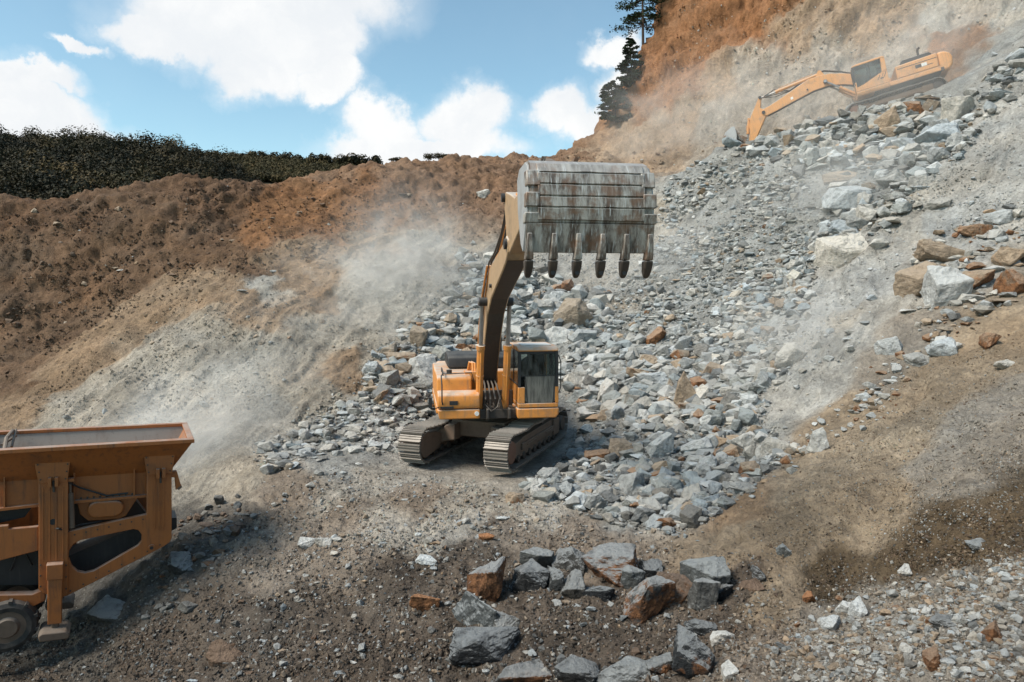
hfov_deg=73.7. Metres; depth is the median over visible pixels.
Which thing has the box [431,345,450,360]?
rock
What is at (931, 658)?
boulder
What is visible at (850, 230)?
rock
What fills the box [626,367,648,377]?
rock
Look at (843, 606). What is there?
boulder
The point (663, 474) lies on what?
rock
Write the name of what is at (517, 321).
rock
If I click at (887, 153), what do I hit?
rock
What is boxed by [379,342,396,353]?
rock
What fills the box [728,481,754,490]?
rock
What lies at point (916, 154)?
rock
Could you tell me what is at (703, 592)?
boulder
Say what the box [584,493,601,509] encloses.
rock
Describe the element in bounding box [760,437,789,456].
boulder
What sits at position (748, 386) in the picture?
rock
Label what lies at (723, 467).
rock
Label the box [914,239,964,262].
boulder
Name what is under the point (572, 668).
boulder
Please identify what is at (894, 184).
rock
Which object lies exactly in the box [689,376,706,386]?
rock
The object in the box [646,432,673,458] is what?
boulder
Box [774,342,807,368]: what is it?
boulder
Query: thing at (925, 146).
rock
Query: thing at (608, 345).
rock
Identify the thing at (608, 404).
rock
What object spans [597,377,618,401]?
boulder
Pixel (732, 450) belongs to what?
rock
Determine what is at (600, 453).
boulder
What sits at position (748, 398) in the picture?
rock
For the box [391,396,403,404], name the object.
rock
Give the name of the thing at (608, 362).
rock
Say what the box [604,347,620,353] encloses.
rock
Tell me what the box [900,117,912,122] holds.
rock
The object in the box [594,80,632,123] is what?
pine tree
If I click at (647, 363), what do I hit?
rock
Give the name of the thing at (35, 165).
forest
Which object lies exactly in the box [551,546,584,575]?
boulder
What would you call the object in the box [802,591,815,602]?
boulder
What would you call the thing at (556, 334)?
boulder
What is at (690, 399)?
rock
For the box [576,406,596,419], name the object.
rock
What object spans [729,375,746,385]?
rock
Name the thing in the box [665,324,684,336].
boulder
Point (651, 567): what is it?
boulder
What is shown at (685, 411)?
rock
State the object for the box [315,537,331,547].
boulder
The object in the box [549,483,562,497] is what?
rock
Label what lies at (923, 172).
rock
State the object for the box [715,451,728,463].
rock
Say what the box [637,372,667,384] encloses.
boulder
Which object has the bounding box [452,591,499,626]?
boulder
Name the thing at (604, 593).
boulder
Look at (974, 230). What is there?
boulder
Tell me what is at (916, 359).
boulder
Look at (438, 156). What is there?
skyline bush
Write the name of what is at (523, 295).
rock
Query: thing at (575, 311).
boulder
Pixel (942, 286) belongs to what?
boulder
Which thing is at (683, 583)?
boulder
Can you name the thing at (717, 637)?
boulder
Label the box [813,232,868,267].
boulder
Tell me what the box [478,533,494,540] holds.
boulder
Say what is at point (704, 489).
rock
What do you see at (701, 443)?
boulder
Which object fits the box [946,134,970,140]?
rock
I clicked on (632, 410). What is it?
rock
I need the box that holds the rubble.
[3,44,1023,681]
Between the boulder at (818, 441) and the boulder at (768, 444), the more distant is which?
the boulder at (768, 444)
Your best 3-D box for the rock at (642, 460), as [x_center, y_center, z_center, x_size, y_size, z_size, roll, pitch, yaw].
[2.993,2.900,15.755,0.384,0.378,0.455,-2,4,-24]
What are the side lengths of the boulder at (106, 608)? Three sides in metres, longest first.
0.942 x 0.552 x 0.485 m
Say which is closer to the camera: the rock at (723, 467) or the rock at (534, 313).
the rock at (723, 467)
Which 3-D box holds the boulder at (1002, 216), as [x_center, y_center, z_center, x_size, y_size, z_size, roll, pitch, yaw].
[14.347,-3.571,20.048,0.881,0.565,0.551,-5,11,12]
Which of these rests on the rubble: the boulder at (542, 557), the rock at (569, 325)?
the rock at (569, 325)
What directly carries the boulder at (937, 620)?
on the ground
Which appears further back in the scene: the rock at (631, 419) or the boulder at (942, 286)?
the rock at (631, 419)
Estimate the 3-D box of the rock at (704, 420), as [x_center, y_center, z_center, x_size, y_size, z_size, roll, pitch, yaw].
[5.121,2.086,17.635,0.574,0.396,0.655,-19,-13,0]
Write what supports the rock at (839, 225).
on the ground
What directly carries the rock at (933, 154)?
on the ground
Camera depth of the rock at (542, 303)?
26.17 m
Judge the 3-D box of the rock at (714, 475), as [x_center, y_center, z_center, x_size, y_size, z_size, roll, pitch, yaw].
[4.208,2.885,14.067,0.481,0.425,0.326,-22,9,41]
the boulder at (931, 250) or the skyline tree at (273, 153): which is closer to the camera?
the boulder at (931, 250)
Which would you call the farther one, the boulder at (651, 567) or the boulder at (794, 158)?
the boulder at (794, 158)
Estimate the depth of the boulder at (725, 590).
10.01 m
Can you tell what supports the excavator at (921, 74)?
on the ground
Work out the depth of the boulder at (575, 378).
21.95 m
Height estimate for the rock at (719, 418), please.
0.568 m
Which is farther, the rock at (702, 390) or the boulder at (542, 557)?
the rock at (702, 390)
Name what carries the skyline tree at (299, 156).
on the hill
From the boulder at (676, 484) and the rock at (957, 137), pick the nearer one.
the boulder at (676, 484)
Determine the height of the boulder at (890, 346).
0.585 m
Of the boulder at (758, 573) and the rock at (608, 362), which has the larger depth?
the rock at (608, 362)
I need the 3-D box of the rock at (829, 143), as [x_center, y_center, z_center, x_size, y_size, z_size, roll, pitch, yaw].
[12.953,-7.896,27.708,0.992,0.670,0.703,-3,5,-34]
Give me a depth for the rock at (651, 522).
12.45 m
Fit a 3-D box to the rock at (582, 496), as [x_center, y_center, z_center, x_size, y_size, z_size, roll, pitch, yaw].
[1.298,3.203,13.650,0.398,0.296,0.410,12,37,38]
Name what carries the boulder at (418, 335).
on the ground
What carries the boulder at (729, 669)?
on the ground
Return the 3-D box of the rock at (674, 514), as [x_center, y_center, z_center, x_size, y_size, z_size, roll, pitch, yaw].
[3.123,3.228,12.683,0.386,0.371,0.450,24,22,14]
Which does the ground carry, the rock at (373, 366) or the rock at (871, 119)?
the rock at (373, 366)
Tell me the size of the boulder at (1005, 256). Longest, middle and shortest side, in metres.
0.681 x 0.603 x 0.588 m
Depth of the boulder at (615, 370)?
21.67 m
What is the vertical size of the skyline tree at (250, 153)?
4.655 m
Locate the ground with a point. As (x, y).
(218, 456)
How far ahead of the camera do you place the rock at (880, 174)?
24.77 m
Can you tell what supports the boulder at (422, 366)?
on the ground
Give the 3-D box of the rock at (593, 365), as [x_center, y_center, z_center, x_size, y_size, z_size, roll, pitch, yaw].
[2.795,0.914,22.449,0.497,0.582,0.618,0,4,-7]
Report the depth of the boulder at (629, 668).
8.69 m
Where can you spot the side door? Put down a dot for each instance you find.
(908, 70)
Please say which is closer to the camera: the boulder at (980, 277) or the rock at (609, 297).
the boulder at (980, 277)
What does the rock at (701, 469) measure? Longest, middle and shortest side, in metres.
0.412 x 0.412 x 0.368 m
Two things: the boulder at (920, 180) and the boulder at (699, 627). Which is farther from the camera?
the boulder at (920, 180)
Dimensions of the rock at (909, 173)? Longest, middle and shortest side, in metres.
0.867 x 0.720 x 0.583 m
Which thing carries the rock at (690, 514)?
on the ground
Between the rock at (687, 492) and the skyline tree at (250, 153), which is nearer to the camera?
the rock at (687, 492)
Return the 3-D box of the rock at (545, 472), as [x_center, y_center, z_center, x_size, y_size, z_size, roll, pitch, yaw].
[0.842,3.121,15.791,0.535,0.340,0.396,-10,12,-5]
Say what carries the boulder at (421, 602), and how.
on the ground
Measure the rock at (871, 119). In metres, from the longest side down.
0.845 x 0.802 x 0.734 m
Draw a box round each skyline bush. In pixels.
[388,157,400,161]
[423,152,436,160]
[433,152,443,160]
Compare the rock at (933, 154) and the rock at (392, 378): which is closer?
the rock at (392, 378)
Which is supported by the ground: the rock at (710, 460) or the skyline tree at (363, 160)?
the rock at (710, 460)
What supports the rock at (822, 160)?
on the rubble
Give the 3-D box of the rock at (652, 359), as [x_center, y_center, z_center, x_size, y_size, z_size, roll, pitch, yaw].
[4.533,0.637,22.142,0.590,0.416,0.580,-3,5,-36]
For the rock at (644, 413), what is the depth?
18.97 m
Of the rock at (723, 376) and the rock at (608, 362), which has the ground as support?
the rock at (723, 376)
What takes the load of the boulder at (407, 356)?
on the ground
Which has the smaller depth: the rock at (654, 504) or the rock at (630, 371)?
the rock at (654, 504)
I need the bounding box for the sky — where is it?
[0,0,654,163]
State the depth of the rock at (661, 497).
13.14 m
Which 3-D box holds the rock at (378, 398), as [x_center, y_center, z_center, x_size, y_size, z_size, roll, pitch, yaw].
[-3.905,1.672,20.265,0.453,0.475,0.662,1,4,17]
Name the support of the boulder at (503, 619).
on the ground
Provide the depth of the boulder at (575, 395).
21.38 m
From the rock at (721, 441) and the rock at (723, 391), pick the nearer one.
the rock at (721, 441)
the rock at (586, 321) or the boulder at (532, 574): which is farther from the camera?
the rock at (586, 321)
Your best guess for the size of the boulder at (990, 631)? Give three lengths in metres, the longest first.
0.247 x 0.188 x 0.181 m
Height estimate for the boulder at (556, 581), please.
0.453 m
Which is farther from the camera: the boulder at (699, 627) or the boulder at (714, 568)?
the boulder at (714, 568)
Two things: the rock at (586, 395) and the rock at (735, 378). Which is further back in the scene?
the rock at (586, 395)
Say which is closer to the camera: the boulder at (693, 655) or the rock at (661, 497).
the boulder at (693, 655)
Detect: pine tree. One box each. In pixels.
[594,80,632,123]
[609,0,665,44]
[610,37,644,90]
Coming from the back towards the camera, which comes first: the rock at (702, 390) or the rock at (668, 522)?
the rock at (702, 390)
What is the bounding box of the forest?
[0,123,383,199]
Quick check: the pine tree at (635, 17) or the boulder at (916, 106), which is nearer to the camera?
the boulder at (916, 106)
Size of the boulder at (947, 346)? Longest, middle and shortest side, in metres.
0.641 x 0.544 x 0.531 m
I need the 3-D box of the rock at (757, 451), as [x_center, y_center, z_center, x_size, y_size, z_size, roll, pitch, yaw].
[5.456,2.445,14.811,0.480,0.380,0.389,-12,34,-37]
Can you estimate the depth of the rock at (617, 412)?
19.71 m
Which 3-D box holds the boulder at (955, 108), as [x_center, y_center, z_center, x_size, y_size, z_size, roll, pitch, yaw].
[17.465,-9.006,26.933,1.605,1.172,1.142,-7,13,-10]
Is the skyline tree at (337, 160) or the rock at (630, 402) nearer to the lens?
the rock at (630, 402)
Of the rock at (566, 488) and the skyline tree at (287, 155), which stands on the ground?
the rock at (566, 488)
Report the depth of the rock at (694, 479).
13.99 m
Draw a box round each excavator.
[397,156,656,472]
[724,47,952,143]
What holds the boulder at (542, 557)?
on the ground
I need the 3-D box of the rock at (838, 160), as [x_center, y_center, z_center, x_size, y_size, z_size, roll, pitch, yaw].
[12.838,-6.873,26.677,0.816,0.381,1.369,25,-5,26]
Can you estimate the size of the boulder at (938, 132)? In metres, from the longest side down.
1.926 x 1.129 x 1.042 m
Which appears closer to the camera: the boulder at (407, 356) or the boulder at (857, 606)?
the boulder at (857, 606)
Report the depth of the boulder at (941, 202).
22.21 m
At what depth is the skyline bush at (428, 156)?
48.44 m
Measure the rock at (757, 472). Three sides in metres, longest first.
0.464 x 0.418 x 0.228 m
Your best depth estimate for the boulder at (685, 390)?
19.38 m
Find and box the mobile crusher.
[0,422,194,652]
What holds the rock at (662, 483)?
on the rubble
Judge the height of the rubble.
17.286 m
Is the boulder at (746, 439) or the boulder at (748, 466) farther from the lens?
the boulder at (746, 439)
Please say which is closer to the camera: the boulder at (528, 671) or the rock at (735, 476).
the boulder at (528, 671)
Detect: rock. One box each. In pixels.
[361,361,380,375]
[372,383,389,398]
[373,390,387,403]
[378,360,395,372]
[378,369,400,385]
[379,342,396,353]
[383,358,406,366]
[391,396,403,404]
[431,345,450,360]
[467,280,485,290]
[502,323,510,334]
[506,318,523,324]
[516,288,532,302]
[523,477,538,490]
[527,308,538,318]
[533,298,551,307]
[537,467,559,478]
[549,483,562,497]
[550,291,563,300]
[559,481,572,496]
[562,322,574,328]
[565,491,587,509]
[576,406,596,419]
[578,392,591,398]
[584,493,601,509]
[585,319,592,327]
[586,287,605,299]
[588,360,601,372]
[596,484,612,495]
[598,332,612,343]
[600,399,616,410]
[601,491,619,502]
[602,359,613,368]
[602,390,620,402]
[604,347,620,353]
[605,339,621,349]
[606,294,612,300]
[609,360,628,367]
[611,405,624,419]
[621,395,634,408]
[624,402,643,419]
[625,415,635,422]
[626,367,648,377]
[631,383,648,391]
[631,508,655,521]
[637,409,650,422]
[638,456,651,465]
[638,497,661,513]
[639,354,657,363]
[640,379,654,385]
[643,358,653,367]
[644,513,663,530]
[650,476,663,486]
[651,457,662,463]
[651,492,671,505]
[652,488,673,498]
[655,479,670,487]
[656,518,676,526]
[657,473,673,476]
[660,526,674,533]
[662,345,675,357]
[663,414,683,427]
[666,504,673,510]
[667,504,682,520]
[679,504,702,528]
[681,409,693,416]
[681,483,702,499]
[685,403,696,408]
[686,394,702,402]
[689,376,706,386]
[689,476,707,483]
[690,484,707,492]
[690,495,703,501]
[691,502,708,514]
[693,343,709,356]
[693,463,710,475]
[694,384,712,398]
[694,405,706,411]
[698,454,716,470]
[698,491,711,497]
[699,415,716,425]
[700,399,716,407]
[701,375,713,379]
[702,409,724,425]
[704,470,724,481]
[706,481,722,494]
[708,346,724,353]
[713,434,726,447]
[713,463,733,472]
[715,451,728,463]
[719,373,728,380]
[719,386,731,395]
[719,472,731,482]
[720,392,739,411]
[723,368,738,374]
[723,444,742,456]
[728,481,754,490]
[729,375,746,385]
[730,472,742,481]
[736,372,754,378]
[738,407,757,425]
[739,393,758,405]
[740,360,751,368]
[740,468,762,476]
[744,382,768,392]
[748,385,760,393]
[754,361,768,372]
[755,371,771,386]
[755,445,769,458]
[817,153,833,162]
[819,139,839,147]
[828,219,858,234]
[830,156,850,168]
[837,228,855,233]
[838,231,848,235]
[855,205,876,221]
[857,191,871,203]
[867,114,880,126]
[872,169,888,179]
[876,157,896,163]
[876,170,904,186]
[879,149,899,159]
[889,177,906,187]
[889,201,912,214]
[893,122,913,133]
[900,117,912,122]
[904,166,925,180]
[909,150,927,160]
[914,169,929,175]
[915,161,930,167]
[920,140,940,150]
[925,147,951,163]
[945,132,964,151]
[945,137,952,145]
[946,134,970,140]
[1013,60,1023,68]
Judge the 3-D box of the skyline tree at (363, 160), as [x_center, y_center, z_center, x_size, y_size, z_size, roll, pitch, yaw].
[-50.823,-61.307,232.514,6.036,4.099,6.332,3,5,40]
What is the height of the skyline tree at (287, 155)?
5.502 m
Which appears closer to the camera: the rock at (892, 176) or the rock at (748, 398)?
the rock at (748, 398)
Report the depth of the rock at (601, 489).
14.20 m
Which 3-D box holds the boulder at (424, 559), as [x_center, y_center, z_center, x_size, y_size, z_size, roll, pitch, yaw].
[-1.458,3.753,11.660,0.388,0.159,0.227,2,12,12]
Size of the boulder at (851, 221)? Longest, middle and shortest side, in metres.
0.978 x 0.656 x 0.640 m
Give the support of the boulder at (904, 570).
on the ground
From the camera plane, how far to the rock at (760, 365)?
18.92 m
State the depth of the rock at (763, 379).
17.99 m
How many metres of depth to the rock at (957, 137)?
24.22 m
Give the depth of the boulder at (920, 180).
23.32 m
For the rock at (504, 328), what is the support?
on the ground
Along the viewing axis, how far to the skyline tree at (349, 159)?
230.85 m
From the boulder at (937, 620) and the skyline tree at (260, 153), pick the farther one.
the skyline tree at (260, 153)
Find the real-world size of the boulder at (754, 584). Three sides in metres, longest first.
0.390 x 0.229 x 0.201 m
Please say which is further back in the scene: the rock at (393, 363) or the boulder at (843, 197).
the boulder at (843, 197)
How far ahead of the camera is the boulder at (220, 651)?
10.15 m
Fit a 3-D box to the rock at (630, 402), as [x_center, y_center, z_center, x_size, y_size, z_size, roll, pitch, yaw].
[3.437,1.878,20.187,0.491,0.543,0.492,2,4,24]
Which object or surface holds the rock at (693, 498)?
on the rubble
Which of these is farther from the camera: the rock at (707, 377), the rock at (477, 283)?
the rock at (477, 283)
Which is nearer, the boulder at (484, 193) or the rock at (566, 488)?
the rock at (566, 488)
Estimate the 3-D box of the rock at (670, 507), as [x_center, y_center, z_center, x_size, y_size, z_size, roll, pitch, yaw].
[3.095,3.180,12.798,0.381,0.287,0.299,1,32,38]
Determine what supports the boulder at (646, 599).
on the ground
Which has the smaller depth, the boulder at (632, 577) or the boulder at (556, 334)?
the boulder at (632, 577)
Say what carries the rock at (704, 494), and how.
on the ground
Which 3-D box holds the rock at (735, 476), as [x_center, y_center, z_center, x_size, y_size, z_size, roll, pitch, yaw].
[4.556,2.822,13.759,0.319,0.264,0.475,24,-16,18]
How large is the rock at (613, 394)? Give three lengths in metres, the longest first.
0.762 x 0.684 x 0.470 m
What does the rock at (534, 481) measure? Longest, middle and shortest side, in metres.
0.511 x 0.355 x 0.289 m
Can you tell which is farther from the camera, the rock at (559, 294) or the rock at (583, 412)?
the rock at (559, 294)
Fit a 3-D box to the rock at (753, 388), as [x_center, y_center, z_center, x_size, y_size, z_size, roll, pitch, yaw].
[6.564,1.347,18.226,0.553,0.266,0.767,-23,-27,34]
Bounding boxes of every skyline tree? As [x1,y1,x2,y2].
[238,149,255,156]
[256,151,268,156]
[268,151,280,157]
[279,150,292,161]
[290,153,305,160]
[305,152,316,161]
[316,152,324,161]
[322,153,331,162]
[332,154,344,164]
[341,153,362,164]
[353,154,369,165]
[367,155,382,163]
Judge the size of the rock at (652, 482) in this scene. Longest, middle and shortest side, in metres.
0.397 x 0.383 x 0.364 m
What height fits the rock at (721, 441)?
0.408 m
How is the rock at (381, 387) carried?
on the rubble
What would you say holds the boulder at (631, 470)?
on the ground
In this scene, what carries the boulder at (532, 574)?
on the ground
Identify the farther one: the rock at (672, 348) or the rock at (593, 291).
the rock at (593, 291)
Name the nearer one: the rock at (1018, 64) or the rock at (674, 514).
the rock at (674, 514)
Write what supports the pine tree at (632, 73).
on the ground
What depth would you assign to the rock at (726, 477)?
13.83 m
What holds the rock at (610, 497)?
on the ground
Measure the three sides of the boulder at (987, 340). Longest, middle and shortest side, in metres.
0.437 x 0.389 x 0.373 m
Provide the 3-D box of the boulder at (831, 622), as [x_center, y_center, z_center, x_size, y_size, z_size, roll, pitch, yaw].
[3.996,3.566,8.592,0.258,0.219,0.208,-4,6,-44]
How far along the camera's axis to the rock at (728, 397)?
17.84 m
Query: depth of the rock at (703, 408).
18.21 m
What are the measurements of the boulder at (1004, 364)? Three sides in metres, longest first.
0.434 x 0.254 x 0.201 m
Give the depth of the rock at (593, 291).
27.14 m
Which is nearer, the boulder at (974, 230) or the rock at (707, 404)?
the rock at (707, 404)
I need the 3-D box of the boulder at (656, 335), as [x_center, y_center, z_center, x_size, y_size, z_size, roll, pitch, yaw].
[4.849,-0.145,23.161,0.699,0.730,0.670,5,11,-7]
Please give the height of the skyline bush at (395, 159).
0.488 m
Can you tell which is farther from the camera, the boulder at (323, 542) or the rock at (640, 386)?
the rock at (640, 386)
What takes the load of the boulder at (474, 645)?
on the ground
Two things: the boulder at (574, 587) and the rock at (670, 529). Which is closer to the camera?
the boulder at (574, 587)
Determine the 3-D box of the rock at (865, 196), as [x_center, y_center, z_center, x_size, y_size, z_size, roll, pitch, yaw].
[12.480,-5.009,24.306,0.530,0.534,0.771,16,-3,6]
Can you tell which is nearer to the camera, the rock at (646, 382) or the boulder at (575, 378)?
the rock at (646, 382)
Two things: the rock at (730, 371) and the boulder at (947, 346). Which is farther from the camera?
the rock at (730, 371)
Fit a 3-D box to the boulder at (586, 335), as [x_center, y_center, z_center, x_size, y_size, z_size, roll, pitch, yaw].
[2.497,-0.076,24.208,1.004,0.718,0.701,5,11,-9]
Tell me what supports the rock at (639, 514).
on the rubble
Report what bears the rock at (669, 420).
on the ground
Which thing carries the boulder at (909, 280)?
on the ground
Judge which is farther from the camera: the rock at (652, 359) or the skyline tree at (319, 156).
the skyline tree at (319, 156)
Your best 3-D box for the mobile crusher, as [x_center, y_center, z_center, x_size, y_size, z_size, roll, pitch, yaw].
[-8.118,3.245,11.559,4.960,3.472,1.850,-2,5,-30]
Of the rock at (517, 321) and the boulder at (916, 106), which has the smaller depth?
the rock at (517, 321)
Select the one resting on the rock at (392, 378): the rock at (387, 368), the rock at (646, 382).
the rock at (387, 368)
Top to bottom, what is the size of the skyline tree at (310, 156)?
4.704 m
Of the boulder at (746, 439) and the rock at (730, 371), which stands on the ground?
the boulder at (746, 439)
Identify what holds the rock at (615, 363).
on the ground
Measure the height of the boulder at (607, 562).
0.723 m
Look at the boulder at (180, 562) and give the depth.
12.49 m
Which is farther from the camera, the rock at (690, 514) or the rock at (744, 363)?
the rock at (744, 363)
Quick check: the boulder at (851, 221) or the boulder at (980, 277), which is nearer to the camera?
the boulder at (980, 277)
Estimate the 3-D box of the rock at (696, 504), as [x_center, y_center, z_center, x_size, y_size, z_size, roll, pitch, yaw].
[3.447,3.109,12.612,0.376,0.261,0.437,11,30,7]
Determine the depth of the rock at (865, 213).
23.17 m
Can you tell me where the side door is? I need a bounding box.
[897,54,937,77]
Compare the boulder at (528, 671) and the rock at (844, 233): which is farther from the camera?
the rock at (844, 233)
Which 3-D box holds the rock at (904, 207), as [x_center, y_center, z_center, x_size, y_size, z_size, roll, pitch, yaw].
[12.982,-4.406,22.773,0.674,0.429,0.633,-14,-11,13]
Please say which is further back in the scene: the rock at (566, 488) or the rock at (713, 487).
the rock at (566, 488)
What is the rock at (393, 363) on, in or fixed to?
on the ground
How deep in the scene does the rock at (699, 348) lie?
21.57 m
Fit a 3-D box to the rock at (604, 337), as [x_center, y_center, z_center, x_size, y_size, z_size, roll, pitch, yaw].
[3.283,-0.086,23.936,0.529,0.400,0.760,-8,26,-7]
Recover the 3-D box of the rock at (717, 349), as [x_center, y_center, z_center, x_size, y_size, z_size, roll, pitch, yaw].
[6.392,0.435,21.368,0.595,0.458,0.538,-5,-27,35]
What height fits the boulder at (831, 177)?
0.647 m
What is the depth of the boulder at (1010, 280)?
16.44 m
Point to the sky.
(411, 79)
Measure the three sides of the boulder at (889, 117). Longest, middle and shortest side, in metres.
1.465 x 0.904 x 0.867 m
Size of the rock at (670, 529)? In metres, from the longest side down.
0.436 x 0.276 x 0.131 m
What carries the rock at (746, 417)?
on the ground
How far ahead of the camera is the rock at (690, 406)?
18.63 m
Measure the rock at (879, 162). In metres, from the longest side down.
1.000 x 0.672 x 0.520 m
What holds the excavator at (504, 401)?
on the ground
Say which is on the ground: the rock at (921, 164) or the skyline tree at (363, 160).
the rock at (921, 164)
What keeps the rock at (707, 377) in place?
on the ground
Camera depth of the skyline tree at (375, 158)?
230.77 m
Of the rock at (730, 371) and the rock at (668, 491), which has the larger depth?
the rock at (730, 371)
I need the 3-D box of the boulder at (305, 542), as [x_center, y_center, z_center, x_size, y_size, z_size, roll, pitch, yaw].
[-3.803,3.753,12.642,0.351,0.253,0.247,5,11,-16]
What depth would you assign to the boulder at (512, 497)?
13.89 m
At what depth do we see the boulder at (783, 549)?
10.60 m
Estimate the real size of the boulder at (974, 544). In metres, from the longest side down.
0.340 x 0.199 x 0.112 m
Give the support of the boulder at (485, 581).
on the ground
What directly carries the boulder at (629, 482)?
on the ground
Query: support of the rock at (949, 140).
on the rubble
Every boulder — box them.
[87,595,125,622]
[167,551,193,574]
[205,639,242,666]
[297,537,314,548]
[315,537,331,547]
[383,352,417,360]
[408,353,435,388]
[409,325,427,346]
[409,594,439,611]
[415,554,436,565]
[449,626,520,665]
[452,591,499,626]
[467,556,505,601]
[476,189,489,198]
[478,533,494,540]
[492,610,519,626]
[494,659,552,681]
[505,492,524,503]
[510,558,549,593]
[519,547,554,566]
[544,326,569,343]
[547,566,564,591]
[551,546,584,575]
[553,298,593,326]
[554,655,599,681]
[560,569,585,599]
[562,371,587,387]
[565,389,597,406]
[568,329,596,342]
[581,542,638,587]
[583,585,614,601]
[584,449,609,459]
[596,655,651,681]
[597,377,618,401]
[609,438,632,459]
[610,367,626,374]
[619,472,644,495]
[620,564,645,588]
[623,575,675,623]
[627,467,635,472]
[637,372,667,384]
[640,558,662,577]
[645,326,665,344]
[645,652,672,673]
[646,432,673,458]
[656,571,692,611]
[663,477,683,489]
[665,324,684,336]
[672,624,714,678]
[673,371,695,405]
[680,436,712,451]
[680,556,730,583]
[685,618,717,635]
[687,577,720,611]
[710,630,734,646]
[718,584,732,600]
[721,659,738,681]
[730,431,754,447]
[738,460,759,473]
[738,578,765,592]
[749,565,765,580]
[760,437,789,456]
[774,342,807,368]
[775,543,791,557]
[789,153,803,166]
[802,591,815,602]
[806,427,828,452]
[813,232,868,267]
[820,614,840,630]
[821,185,871,209]
[822,170,856,184]
[835,600,850,613]
[845,215,868,230]
[848,596,867,618]
[874,105,900,133]
[874,336,902,354]
[893,261,939,297]
[897,563,911,575]
[902,352,929,366]
[903,101,923,113]
[907,175,934,188]
[912,122,958,143]
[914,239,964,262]
[919,265,973,310]
[922,197,951,210]
[922,645,940,671]
[925,337,957,355]
[928,613,957,629]
[940,95,975,121]
[957,224,992,236]
[962,269,995,288]
[964,538,985,549]
[978,332,1001,348]
[980,620,1001,641]
[982,209,1013,225]
[991,247,1023,265]
[993,268,1023,293]
[993,359,1014,368]
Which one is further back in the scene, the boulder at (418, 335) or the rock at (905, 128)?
the rock at (905, 128)
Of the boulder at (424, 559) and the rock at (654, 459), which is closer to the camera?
the boulder at (424, 559)
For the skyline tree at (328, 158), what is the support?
on the hill
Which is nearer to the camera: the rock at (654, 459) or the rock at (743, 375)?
the rock at (654, 459)
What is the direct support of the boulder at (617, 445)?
on the ground
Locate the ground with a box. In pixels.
[0,0,1023,681]

